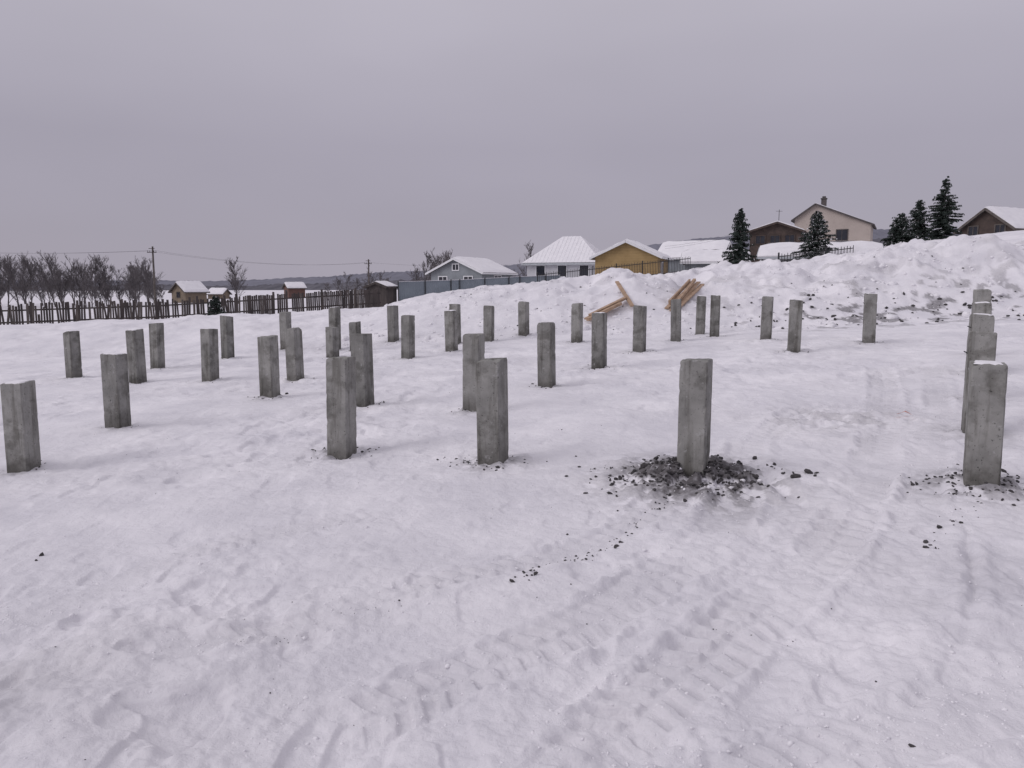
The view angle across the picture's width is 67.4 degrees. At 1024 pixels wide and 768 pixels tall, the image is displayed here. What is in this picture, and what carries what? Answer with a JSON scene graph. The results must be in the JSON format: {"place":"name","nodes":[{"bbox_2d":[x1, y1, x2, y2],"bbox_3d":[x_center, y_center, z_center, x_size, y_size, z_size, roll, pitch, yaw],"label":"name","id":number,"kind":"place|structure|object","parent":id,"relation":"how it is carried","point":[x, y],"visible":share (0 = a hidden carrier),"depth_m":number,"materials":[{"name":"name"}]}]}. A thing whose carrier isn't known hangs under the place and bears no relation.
{"place":"outdoors","nodes":[
{"label":"outdoors","id":0,"kind":"place"},
{"bbox_2d":[0,238,887,290],"bbox_3d":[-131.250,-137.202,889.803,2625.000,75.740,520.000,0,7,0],"label":"forest hill","id":1,"kind":"structure","parent":0,"point":[315,286],"depth_m":909.69,"materials":[{"name":"grey plant"}]},
{"bbox_2d":[9,228,958,285],"bbox_3d":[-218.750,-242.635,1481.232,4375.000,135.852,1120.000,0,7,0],"label":"forest hill","id":2,"kind":"structure","parent":0,"point":[879,233],"depth_m":1429.82,"materials":[{"name":"plant"}]},
{"bbox_2d":[0,230,1023,767],"bbox_3d":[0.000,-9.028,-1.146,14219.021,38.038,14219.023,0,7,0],"label":"snow ground","id":3,"kind":"structure","parent":0,"point":[224,466],"depth_m":5.81,"materials":[{"name":"white snow"}]},
{"bbox_2d":[0,380,40,472],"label":"concrete pile","id":4,"kind":"object","parent":3,"relation":"on","point":[20,423],"visible":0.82,"depth_m":9.07,"materials":[{"name":"grey concrete"}]},
{"bbox_2d":[63,330,82,377],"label":"concrete pile","id":5,"kind":"object","parent":3,"relation":"on","point":[72,354],"visible":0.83,"depth_m":18.37,"materials":[{"name":"grey concrete"}]},
{"bbox_2d":[0,250,165,307],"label":"bare birch grove","id":6,"kind":"object","parent":3,"relation":"on","point":[142,274],"visible":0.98,"depth_m":119.04,"materials":[{"name":"grey plant"}]},
{"bbox_2d":[100,352,131,427],"bbox_3d":[-5.875,0.243,11.382,0.299,1.422,0.264,2,8,10],"label":"concrete pile","id":7,"kind":"object","parent":3,"relation":"on","point":[115,388],"visible":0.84,"depth_m":11.26,"materials":[{"name":"grey concrete"}]},
{"bbox_2d":[125,329,146,383],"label":"concrete pile","id":8,"kind":"object","parent":3,"relation":"on","point":[136,359],"visible":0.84,"depth_m":16.66,"materials":[{"name":"grey concrete"}]},
{"bbox_2d":[147,246,156,309],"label":"utility pole","id":9,"kind":"object","parent":3,"relation":"on","point":[154,283],"visible":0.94,"depth_m":90.98,"materials":[{"name":"grey wood"}]},
{"bbox_2d":[94,235,727,265],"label":"overhead wires","id":10,"kind":"object","parent":9,"relation":"attached to","point":[330,264],"visible":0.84,"depth_m":94.34,"materials":[{"name":"black metal"}]},
{"bbox_2d":[149,323,164,368],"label":"concrete pile","id":11,"kind":"object","parent":3,"relation":"on","point":[156,344],"visible":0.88,"depth_m":19.93,"materials":[{"name":"grey concrete"}]},
{"bbox_2d":[172,285,206,302],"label":"walls","id":12,"kind":"structure","parent":3,"relation":"on","point":[185,296],"depth_m":147.44,"materials":[{"name":"brown wood"}]},
{"bbox_2d":[168,283,209,292],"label":"trim","id":13,"kind":"structure","parent":12,"relation":"attached to","point":[187,292],"depth_m":146.88,"materials":[{"name":"brown wood"}]},
{"bbox_2d":[175,281,208,291],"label":"roof snow","id":14,"kind":"structure","parent":12,"relation":"on","point":[191,286],"depth_m":147.67,"materials":[{"name":"white snow"}]},
{"bbox_2d":[0,288,380,324],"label":"wooden picket fence","id":15,"kind":"object","parent":3,"relation":"on","point":[331,299],"visible":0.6,"depth_m":52.79,"materials":[{"name":"brown wood"}]},
{"bbox_2d":[200,328,218,381],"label":"concrete pile","id":16,"kind":"object","parent":3,"relation":"on","point":[209,355],"visible":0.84,"depth_m":16.37,"materials":[{"name":"grey concrete"}]},
{"bbox_2d":[205,295,226,314],"bbox_3d":[-16.916,-3.964,43.800,1.865,2.225,1.798,0,7,0],"label":"spruce tree","id":17,"kind":"object","parent":3,"relation":"on","point":[215,308],"visible":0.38,"depth_m":43.64,"materials":[{"name":"green plant"}]},
{"bbox_2d":[208,291,229,298],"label":"walls","id":18,"kind":"structure","parent":3,"relation":"on","point":[227,294],"depth_m":197.65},
{"bbox_2d":[207,288,226,293],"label":"roof snow","id":19,"kind":"structure","parent":18,"relation":"on","point":[217,290],"depth_m":197.14,"materials":[{"name":"white snow"}]},
{"bbox_2d":[220,315,234,358],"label":"concrete pile","id":20,"kind":"object","parent":3,"relation":"on","point":[227,335],"visible":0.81,"depth_m":21.71,"materials":[{"name":"grey concrete"}]},
{"bbox_2d":[224,257,247,303],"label":"bare tree","id":21,"kind":"object","parent":3,"relation":"on","point":[235,283],"visible":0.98,"depth_m":128.84,"materials":[{"name":"brown plant"}]},
{"bbox_2d":[257,335,279,397],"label":"concrete pile","id":22,"kind":"object","parent":3,"relation":"on","point":[268,365],"visible":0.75,"depth_m":13.63,"materials":[{"name":"grey concrete"}]},
{"bbox_2d":[279,312,291,349],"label":"concrete pile","id":23,"kind":"object","parent":3,"relation":"on","point":[284,320],"visible":0.57,"depth_m":23.47,"materials":[{"name":"grey concrete"}]},
{"bbox_2d":[284,327,303,380],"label":"concrete pile","id":24,"kind":"object","parent":3,"relation":"on","point":[294,355],"visible":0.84,"depth_m":15.97,"materials":[{"name":"grey concrete"}]},
{"bbox_2d":[284,286,304,297],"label":"walls","id":25,"kind":"structure","parent":3,"relation":"on","point":[292,291],"depth_m":206.92,"materials":[{"name":"brown wood"}]},
{"bbox_2d":[284,282,306,287],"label":"roof snow","id":26,"kind":"structure","parent":25,"relation":"on","point":[295,284],"depth_m":207.08,"materials":[{"name":"white snow"}]},
{"bbox_2d":[325,327,338,357],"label":"concrete pile","id":27,"kind":"object","parent":3,"relation":"on","point":[332,341],"visible":0.68,"depth_m":21.04,"materials":[{"name":"grey concrete"}]},
{"bbox_2d":[328,307,340,348],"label":"concrete pile","id":28,"kind":"object","parent":3,"relation":"on","point":[334,317],"visible":0.56,"depth_m":23.24,"materials":[{"name":"grey concrete"}]},
{"bbox_2d":[326,356,356,459],"bbox_3d":[-2.019,0.428,9.102,0.264,1.515,0.264,3,8,16],"label":"concrete pile","id":29,"kind":"object","parent":3,"relation":"on","point":[341,405],"visible":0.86,"depth_m":8.97,"materials":[{"name":"grey concrete"}]},
{"bbox_2d":[349,321,360,350],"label":"concrete pile","id":30,"kind":"object","parent":3,"relation":"on","point":[354,327],"visible":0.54,"depth_m":22.65,"materials":[{"name":"grey concrete"}]},
{"bbox_2d":[324,268,390,296],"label":"bare shrubs","id":31,"kind":"object","parent":3,"relation":"on","point":[338,282],"visible":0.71,"depth_m":137.71,"materials":[{"name":"brown plant"}]},
{"bbox_2d":[350,333,374,406],"bbox_3d":[-2.458,-0.051,12.577,0.299,1.558,0.264,2,8,23],"label":"concrete pile","id":32,"kind":"object","parent":3,"relation":"on","point":[361,349],"visible":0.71,"depth_m":12.44,"materials":[{"name":"grey concrete"}]},
{"bbox_2d":[364,259,371,283],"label":"utility pole","id":33,"kind":"object","parent":3,"relation":"on","point":[368,263],"visible":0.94,"depth_m":118.66,"materials":[{"name":"grey wood"}]},
{"bbox_2d":[363,281,397,307],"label":"shed","id":34,"kind":"structure","parent":3,"relation":"on","point":[388,291],"depth_m":64.74,"materials":[{"name":"brown wood"}]},
{"bbox_2d":[387,305,398,341],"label":"concrete pile","id":35,"kind":"object","parent":3,"relation":"on","point":[393,323],"visible":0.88,"depth_m":24.05,"materials":[{"name":"grey concrete"}]},
{"bbox_2d":[401,315,414,358],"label":"concrete pile","id":36,"kind":"object","parent":3,"relation":"on","point":[407,336],"visible":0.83,"depth_m":19.48,"materials":[{"name":"grey concrete"}]},
{"bbox_2d":[406,247,452,281],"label":"bare tree thicket","id":37,"kind":"object","parent":3,"relation":"on","point":[435,263],"visible":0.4,"depth_m":111.44,"materials":[{"name":"grey plant"}]},
{"bbox_2d":[444,310,457,351],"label":"concrete pile","id":38,"kind":"object","parent":3,"relation":"on","point":[451,334],"visible":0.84,"depth_m":20.62,"materials":[{"name":"grey concrete"}]},
{"bbox_2d":[449,304,460,343],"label":"concrete pile","id":39,"kind":"object","parent":3,"relation":"on","point":[457,307],"visible":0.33,"depth_m":22.75,"materials":[{"name":"grey concrete"}]},
{"bbox_2d":[425,256,517,280],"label":"grey cottage","id":40,"kind":"structure","parent":3,"relation":"on","point":[458,268],"depth_m":84.79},
{"bbox_2d":[439,264,500,280],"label":"windows","id":41,"kind":"structure","parent":40,"relation":"in","point":[440,278],"depth_m":84.67,"materials":[{"name":"white glass"}]},
{"bbox_2d":[438,263,501,279],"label":"window frames","id":42,"kind":"structure","parent":40,"relation":"in","point":[456,263],"depth_m":84.58,"materials":[{"name":"white plastic"}]},
{"bbox_2d":[463,333,484,411],"bbox_3d":[-0.576,-0.019,11.566,0.264,1.484,0.264,3,9,18],"label":"concrete pile","id":43,"kind":"object","parent":3,"relation":"on","point":[473,349],"visible":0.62,"depth_m":11.42,"materials":[{"name":"grey concrete"}]},
{"bbox_2d":[398,275,559,300],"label":"sheet metal fence","id":44,"kind":"object","parent":3,"relation":"on","point":[408,289],"visible":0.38,"depth_m":67.93,"materials":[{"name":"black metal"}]},
{"bbox_2d":[483,305,493,341],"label":"concrete pile","id":45,"kind":"object","parent":3,"relation":"on","point":[488,321],"visible":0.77,"depth_m":22.78,"materials":[{"name":"grey concrete"}]},
{"bbox_2d":[476,357,508,464],"bbox_3d":[-0.207,0.442,8.203,0.264,1.441,0.264,2,7,22],"label":"concrete pile","id":46,"kind":"object","parent":3,"relation":"on","point":[492,406],"visible":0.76,"depth_m":8.08,"materials":[{"name":"grey concrete"}]},
{"bbox_2d":[518,301,528,336],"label":"concrete pile","id":47,"kind":"object","parent":3,"relation":"on","point":[523,318],"visible":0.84,"depth_m":23.62,"materials":[{"name":"grey concrete"}]},
{"bbox_2d":[517,240,533,276],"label":"bare tree","id":48,"kind":"object","parent":3,"relation":"on","point":[529,249],"visible":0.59,"depth_m":122.94,"materials":[{"name":"grey plant"}]},
{"bbox_2d":[35,255,1023,759],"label":"soil clods","id":49,"kind":"object","parent":3,"relation":"on","point":[731,473],"visible":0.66,"depth_m":7.24,"materials":[{"name":"black soil"}]},
{"bbox_2d":[537,322,555,387],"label":"concrete pile","id":50,"kind":"object","parent":3,"relation":"on","point":[546,360],"visible":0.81,"depth_m":13.65,"materials":[{"name":"grey concrete"}]},
{"bbox_2d":[527,265,594,277],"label":"walls","id":51,"kind":"structure","parent":3,"relation":"on","point":[532,268],"depth_m":95.34,"materials":[{"name":"white paint"}]},
{"bbox_2d":[521,262,594,265],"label":"roof","id":52,"kind":"structure","parent":51,"relation":"on","point":[574,263],"depth_m":94.29,"materials":[{"name":"white metal"}]},
{"bbox_2d":[536,265,587,275],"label":"windows","id":53,"kind":"structure","parent":51,"relation":"attached to","point":[540,269],"depth_m":95.02,"materials":[{"name":"black glass"}]},
{"bbox_2d":[535,265,588,276],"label":"window frames","id":54,"kind":"structure","parent":51,"relation":"attached to","point":[557,269],"depth_m":95.04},
{"bbox_2d":[571,303,582,342],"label":"concrete pile","id":55,"kind":"object","parent":3,"relation":"on","point":[576,322],"visible":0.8,"depth_m":21.52,"materials":[{"name":"grey concrete"}]},
{"bbox_2d":[591,312,606,368],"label":"concrete pile","id":56,"kind":"object","parent":3,"relation":"on","point":[599,343],"visible":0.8,"depth_m":16.07,"materials":[{"name":"grey concrete"}]},
{"bbox_2d":[584,281,633,320],"bbox_3d":[3.514,-2.843,25.994,1.213,1.297,3.258,4,8,27],"label":"lumber stack","id":57,"kind":"object","parent":3,"relation":"on","point":[612,306],"visible":0.95,"depth_m":25.86,"materials":[{"name":"beige wood"}]},
{"bbox_2d":[537,257,690,281],"bbox_3d":[8.050,-8.537,59.429,12.996,2.786,0.112,-2,8,-18],"label":"iron railing fence","id":58,"kind":"object","parent":3,"relation":"on","point":[634,264],"visible":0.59,"depth_m":59.90,"materials":[{"name":"black metal"}]},
{"bbox_2d":[595,243,667,274],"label":"walls","id":59,"kind":"structure","parent":3,"relation":"on","point":[625,253],"depth_m":71.24,"materials":[{"name":"yellow wood"}]},
{"bbox_2d":[594,239,671,258],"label":"roof snow","id":60,"kind":"structure","parent":59,"relation":"on","point":[649,248],"depth_m":71.09,"materials":[{"name":"white snow"}]},
{"bbox_2d":[589,241,673,259],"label":"trim","id":61,"kind":"structure","parent":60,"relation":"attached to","point":[630,243],"depth_m":70.68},
{"bbox_2d":[633,305,646,352],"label":"concrete pile","id":62,"kind":"object","parent":3,"relation":"on","point":[639,325],"visible":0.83,"depth_m":18.68,"materials":[{"name":"grey concrete"}]},
{"bbox_2d":[670,299,680,341],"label":"concrete pile","id":63,"kind":"object","parent":3,"relation":"on","point":[675,319],"visible":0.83,"depth_m":20.89,"materials":[{"name":"grey concrete"}]},
{"bbox_2d":[664,278,704,310],"bbox_3d":[6.107,-3.155,26.892,0.497,1.098,3.388,4,8,30],"label":"lumber stack","id":64,"kind":"object","parent":3,"relation":"on","point":[690,288],"visible":0.81,"depth_m":26.99,"materials":[{"name":"brown wood"}]},
{"bbox_2d":[677,358,712,475],"bbox_3d":[1.743,0.507,7.349,0.264,1.503,0.264,3,8,25],"label":"concrete pile","id":65,"kind":"object","parent":3,"relation":"on","point":[694,413],"visible":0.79,"depth_m":7.21,"materials":[{"name":"grey concrete"}]},
{"bbox_2d":[658,240,731,271],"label":"garage","id":66,"kind":"structure","parent":3,"relation":"on","point":[671,251],"depth_m":93.24,"materials":[{"name":"grey"}]},
{"bbox_2d":[695,295,705,334],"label":"concrete pile","id":67,"kind":"object","parent":3,"relation":"on","point":[700,313],"visible":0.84,"depth_m":22.79,"materials":[{"name":"grey concrete"}]},
{"bbox_2d":[709,295,720,336],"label":"concrete pile","id":68,"kind":"object","parent":3,"relation":"on","point":[715,316],"visible":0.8,"depth_m":21.79,"materials":[{"name":"grey concrete"}]},
{"bbox_2d":[680,249,750,269],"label":"garage","id":69,"kind":"structure","parent":3,"relation":"on","point":[702,258],"depth_m":79.24,"materials":[{"name":"grey"}]},
{"bbox_2d":[721,208,757,263],"bbox_3d":[15.132,-9.524,51.166,2.695,4.385,2.396,5,9,33],"label":"spruce tree","id":70,"kind":"object","parent":3,"relation":"on","point":[740,237],"visible":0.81,"depth_m":50.94,"materials":[{"name":"green plant"}]},
{"bbox_2d":[760,296,773,339],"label":"concrete pile","id":71,"kind":"object","parent":3,"relation":"on","point":[766,317],"visible":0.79,"depth_m":19.59,"materials":[{"name":"grey concrete"}]},
{"bbox_2d":[748,221,807,261],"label":"brown bungalow","id":72,"kind":"object","parent":3,"relation":"on","point":[776,232],"visible":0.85,"depth_m":82.36,"materials":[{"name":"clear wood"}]},
{"bbox_2d":[756,235,793,243],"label":"windows","id":73,"kind":"structure","parent":72,"relation":"in","point":[775,239],"depth_m":82.40,"materials":[{"name":"grey glass"}]},
{"bbox_2d":[755,234,794,244],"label":"window frames","id":74,"kind":"structure","parent":72,"relation":"in","point":[784,234],"depth_m":82.50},
{"bbox_2d":[787,300,802,352],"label":"concrete pile","id":75,"kind":"object","parent":3,"relation":"on","point":[795,326],"visible":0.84,"depth_m":17.20,"materials":[{"name":"grey concrete"}]},
{"bbox_2d":[791,211,837,258],"bbox_3d":[22.789,-10.930,57.139,3.122,3.922,3.457,7,10,44],"label":"spruce tree","id":76,"kind":"object","parent":3,"relation":"on","point":[818,230],"visible":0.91,"depth_m":56.82,"materials":[{"name":"green plant"}]},
{"bbox_2d":[778,245,853,261],"bbox_3d":[18.128,-7.651,45.940,4.229,1.236,0.107,2,7,14],"label":"iron railing fence","id":77,"kind":"object","parent":3,"relation":"on","point":[805,253],"visible":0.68,"depth_m":46.01,"materials":[{"name":"black metal"}]},
{"bbox_2d":[756,241,883,261],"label":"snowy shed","id":78,"kind":"structure","parent":3,"relation":"on","point":[769,251],"depth_m":60.10,"materials":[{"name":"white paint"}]},
{"bbox_2d":[794,205,872,240],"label":"walls","id":79,"kind":"structure","parent":3,"relation":"on","point":[858,230],"depth_m":94.80,"materials":[{"name":"beige paint"}]},
{"bbox_2d":[821,196,827,205],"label":"chimney","id":80,"kind":"object","parent":79,"relation":"on","point":[824,200],"visible":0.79,"depth_m":96.39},
{"bbox_2d":[804,217,846,241],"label":"windows","id":81,"kind":"structure","parent":79,"relation":"attached to","point":[842,234],"depth_m":94.76,"materials":[{"name":"grey glass"}]},
{"bbox_2d":[810,216,847,240],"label":"window frames","id":82,"kind":"structure","parent":79,"relation":"attached to","point":[836,233],"depth_m":94.76,"materials":[{"name":"brown wood"}]},
{"bbox_2d":[862,293,877,342],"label":"concrete pile","id":83,"kind":"object","parent":3,"relation":"on","point":[869,318],"visible":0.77,"depth_m":18.50,"materials":[{"name":"grey concrete"}]},
{"bbox_2d":[880,213,924,246],"bbox_3d":[30.899,-12.077,61.042,2.993,3.046,3.061,-3,8,-25],"label":"spruce tree","id":84,"kind":"object","parent":3,"relation":"on","point":[899,227],"visible":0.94,"depth_m":60.67,"materials":[{"name":"green plant"}]},
{"bbox_2d":[904,200,932,240],"bbox_3d":[34.364,-13.544,64.752,2.747,3.972,3.090,-4,8,-28],"label":"spruce tree","id":85,"kind":"object","parent":3,"relation":"on","point":[919,225],"visible":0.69,"depth_m":64.56,"materials":[{"name":"green plant"}]},
{"bbox_2d":[924,176,964,240],"bbox_3d":[35.287,-14.023,62.596,3.211,5.813,4.050,2,8,18],"label":"spruce tree","id":86,"kind":"object","parent":3,"relation":"on","point":[943,221],"visible":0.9,"depth_m":62.45,"materials":[{"name":"green plant"}]},
{"bbox_2d":[961,331,996,432],"bbox_3d":[5.253,0.133,8.697,0.299,1.473,0.264,3,8,25],"label":"concrete pile","id":87,"kind":"object","parent":3,"relation":"on","point":[981,345],"visible":0.43,"depth_m":8.53,"materials":[{"name":"grey concrete"}]},
{"bbox_2d":[967,313,994,331],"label":"concrete pile","id":88,"kind":"object","parent":3,"relation":"on","point":[980,322],"visible":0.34,"depth_m":10.55,"materials":[{"name":"grey concrete"}]},
{"bbox_2d":[971,301,991,313],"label":"concrete pile","id":89,"kind":"object","parent":3,"relation":"on","point":[984,307],"visible":0.25,"depth_m":12.73,"materials":[{"name":"grey concrete"}]},
{"bbox_2d":[973,289,991,302],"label":"concrete pile","id":90,"kind":"object","parent":3,"relation":"on","point":[981,295],"visible":0.16,"depth_m":15.01,"materials":[{"name":"grey concrete"}]},
{"bbox_2d":[963,360,1007,485],"bbox_3d":[4.053,0.497,6.604,0.264,1.396,0.264,3,8,27],"label":"concrete pile","id":91,"kind":"object","parent":3,"relation":"on","point":[985,418],"visible":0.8,"depth_m":6.47,"materials":[{"name":"grey concrete"}]},
{"bbox_2d":[961,211,1017,234],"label":"walls","id":92,"kind":"structure","parent":3,"relation":"on","point":[986,221],"depth_m":69.18,"materials":[{"name":"brown wood"}]},
{"bbox_2d":[967,224,1005,235],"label":"window frames","id":93,"kind":"structure","parent":92,"relation":"attached to","point":[977,226],"depth_m":69.75,"materials":[{"name":"brown wood"}]},
{"bbox_2d":[968,225,1004,235],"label":"windows","id":94,"kind":"structure","parent":93,"relation":"in","point":[997,229],"depth_m":69.92,"materials":[{"name":"grey glass"}]},
{"bbox_2d":[955,211,1021,233],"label":"roof","id":95,"kind":"structure","parent":92,"relation":"on","point":[972,221],"depth_m":70.18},
{"bbox_2d":[974,206,1023,228],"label":"roof snow","id":96,"kind":"structure","parent":92,"relation":"on","point":[1013,216],"depth_m":68.56,"materials":[{"name":"white snow"}]},
{"bbox_2d":[953,208,1023,234],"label":"trim","id":97,"kind":"structure","parent":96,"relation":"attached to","point":[992,214],"depth_m":68.42,"materials":[{"name":"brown wood"}]},
{"bbox_2d":[0,0,1023,280],"label":"sky","id":98,"kind":"structure","parent":0,"point":[310,136],"materials":[{"name":"grey"}]},
{"bbox_2d":[522,236,600,262],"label":"roof snow","id":99,"kind":"structure","parent":0,"point":[564,249],"depth_m":96.12,"materials":[{"name":"white snow"}]},
{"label":"roof","id":100,"kind":"object","parent":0,"visible":0},
{"bbox_2d":[791,203,876,228],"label":"trim","id":101,"kind":"structure","parent":100,"relation":"attached to","point":[834,211],"depth_m":94.64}
]}

